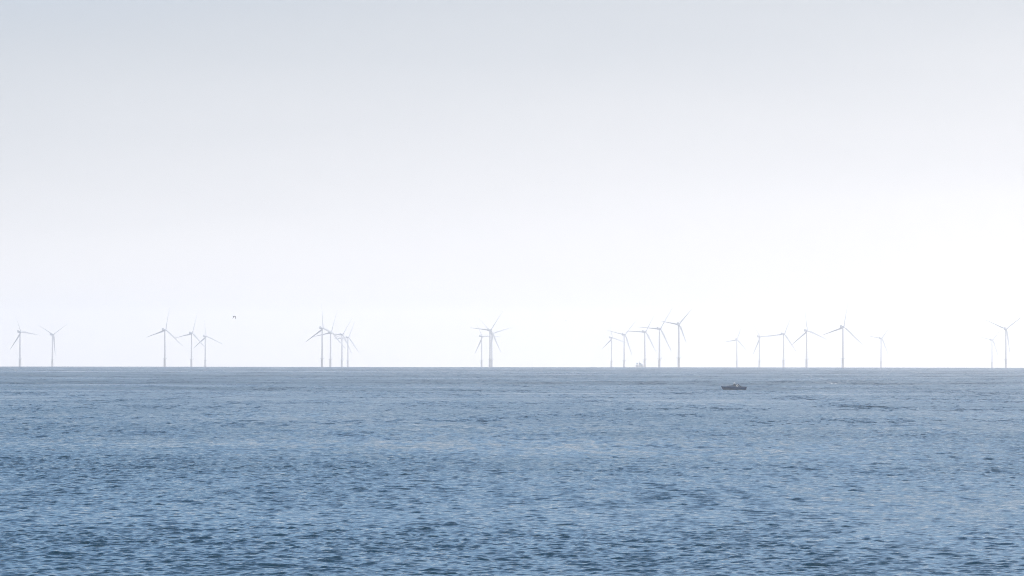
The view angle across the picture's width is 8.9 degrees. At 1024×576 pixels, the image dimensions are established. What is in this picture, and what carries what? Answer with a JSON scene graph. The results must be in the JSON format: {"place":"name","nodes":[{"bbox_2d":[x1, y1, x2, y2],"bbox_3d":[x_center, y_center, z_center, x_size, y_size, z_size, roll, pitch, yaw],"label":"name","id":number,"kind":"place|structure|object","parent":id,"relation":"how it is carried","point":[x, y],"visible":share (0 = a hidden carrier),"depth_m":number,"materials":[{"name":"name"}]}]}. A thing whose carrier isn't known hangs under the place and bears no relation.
{"place":"outdoors","nodes":[
{"label":"outdoors","id":0,"kind":"place"},
{"bbox_2d":[0,366,1023,575],"bbox_3d":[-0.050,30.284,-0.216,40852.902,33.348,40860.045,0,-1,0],"label":"sea","id":1,"kind":"structure","parent":0,"point":[463,471],"depth_m":781.74,"materials":[{"name":"blue liquid"}]},
{"bbox_2d":[11,312,36,366],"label":"wind turbine","id":2,"kind":"object","parent":1,"relation":"in","point":[19,335],"visible":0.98,"depth_m":15191.34,"materials":[{"name":"paint"}]},
{"bbox_2d":[40,325,65,366],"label":"wind turbine","id":3,"kind":"object","parent":1,"relation":"in","point":[53,339],"visible":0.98,"depth_m":16396.36,"materials":[{"name":"paint"}]},
{"bbox_2d":[148,313,179,366],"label":"wind turbine","id":4,"kind":"object","parent":1,"relation":"in","point":[163,330],"visible":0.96,"depth_m":14328.75,"materials":[{"name":"paint"}]},
{"bbox_2d":[176,316,204,366],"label":"wind turbine","id":5,"kind":"object","parent":1,"relation":"in","point":[191,333],"visible":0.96,"depth_m":15704.38,"materials":[{"name":"paint"}]},
{"bbox_2d":[194,322,221,366],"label":"wind turbine","id":6,"kind":"object","parent":1,"relation":"in","point":[204,336],"visible":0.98,"depth_m":17115.56,"materials":[{"name":"paint"}]},
{"bbox_2d":[306,316,343,366],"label":"wind turbine","id":7,"kind":"object","parent":1,"relation":"in","point":[321,328],"visible":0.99,"depth_m":13701.03,"materials":[{"name":"paint"}]},
{"bbox_2d":[314,316,345,366],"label":"wind turbine","id":8,"kind":"object","parent":1,"relation":"in","point":[330,342],"visible":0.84,"depth_m":15207.07,"materials":[{"name":"paint"}]},
{"bbox_2d":[329,319,351,366],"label":"wind turbine","id":9,"kind":"object","parent":1,"relation":"in","point":[342,359],"visible":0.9,"depth_m":16251.93,"materials":[{"name":"paint"}]},
{"bbox_2d":[338,322,359,366],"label":"wind turbine","id":10,"kind":"object","parent":1,"relation":"in","point":[347,348],"visible":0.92,"depth_m":17604.74,"materials":[{"name":"paint"}]},
{"bbox_2d":[475,330,498,366],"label":"wind turbine","id":11,"kind":"object","parent":1,"relation":"in","point":[482,336],"visible":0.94,"depth_m":17013.27,"materials":[{"name":"paint"}]},
{"bbox_2d":[475,311,502,366],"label":"wind turbine","id":12,"kind":"object","parent":1,"relation":"in","point":[489,330],"visible":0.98,"depth_m":14310.00,"materials":[{"name":"paint"}]},
{"bbox_2d":[482,322,508,366],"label":"wind turbine","id":13,"kind":"object","parent":1,"relation":"in","point":[491,345],"visible":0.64,"depth_m":15718.31,"materials":[{"name":"paint"}]},
{"bbox_2d":[603,321,622,366],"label":"wind turbine","id":14,"kind":"object","parent":1,"relation":"in","point":[611,361],"visible":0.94,"depth_m":17608.05,"materials":[{"name":"paint"}]},
{"bbox_2d":[607,322,634,366],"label":"wind turbine","id":15,"kind":"object","parent":1,"relation":"in","point":[624,335],"visible":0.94,"depth_m":16171.32,"materials":[{"name":"paint"}]},
{"bbox_2d":[630,318,655,366],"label":"wind turbine","id":16,"kind":"object","parent":1,"relation":"in","point":[644,332],"visible":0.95,"depth_m":14901.22,"materials":[{"name":"paint"}]},
{"bbox_2d":[642,309,671,366],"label":"wind turbine","id":17,"kind":"object","parent":1,"relation":"in","point":[659,329],"visible":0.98,"depth_m":13728.31,"materials":[{"name":"paint"}]},
{"bbox_2d":[662,310,690,366],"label":"wind turbine","id":18,"kind":"object","parent":1,"relation":"in","point":[678,324],"visible":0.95,"depth_m":12310.84,"materials":[{"name":"paint"}]},
{"bbox_2d":[721,380,746,389],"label":"motorboat","id":19,"kind":"object","parent":1,"relation":"on","point":[734,386],"visible":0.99,"depth_m":2648.83,"materials":[{"name":"paint"}]},
{"bbox_2d":[726,329,746,366],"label":"wind turbine","id":20,"kind":"object","parent":1,"relation":"in","point":[736,339],"visible":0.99,"depth_m":18528.24,"materials":[{"name":"paint"}]},
{"bbox_2d":[753,324,769,366],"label":"wind turbine","id":21,"kind":"object","parent":1,"relation":"in","point":[759,336],"visible":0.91,"depth_m":17000.65,"materials":[{"name":"paint"}]},
{"bbox_2d":[769,318,795,366],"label":"wind turbine","id":22,"kind":"object","parent":1,"relation":"in","point":[783,334],"visible":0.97,"depth_m":15769.00,"materials":[{"name":"paint"}]},
{"bbox_2d":[793,306,826,366],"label":"wind turbine","id":23,"kind":"object","parent":1,"relation":"in","point":[806,360],"visible":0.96,"depth_m":14342.06,"materials":[{"name":"paint"}]},
{"bbox_2d":[823,305,861,366],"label":"wind turbine","id":24,"kind":"object","parent":1,"relation":"in","point":[841,327],"visible":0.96,"depth_m":13036.29,"materials":[{"name":"paint"}]},
{"bbox_2d":[870,331,887,367],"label":"wind turbine","id":25,"kind":"object","parent":1,"relation":"in","point":[881,361],"visible":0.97,"depth_m":17788.19,"materials":[{"name":"paint"}]},
{"bbox_2d":[978,331,999,367],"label":"wind turbine","id":26,"kind":"object","parent":1,"relation":"in","point":[991,362],"visible":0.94,"depth_m":18573.36,"materials":[{"name":"paint"}]},
{"bbox_2d":[984,315,1023,367],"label":"wind turbine","id":27,"kind":"object","parent":1,"relation":"in","point":[1006,332],"visible":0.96,"depth_m":13682.27,"materials":[{"name":"paint"}]},
{"bbox_2d":[0,0,1023,367],"label":"sky","id":28,"kind":"structure","parent":0,"point":[416,173],"materials":[{"name":"white"}]}
]}

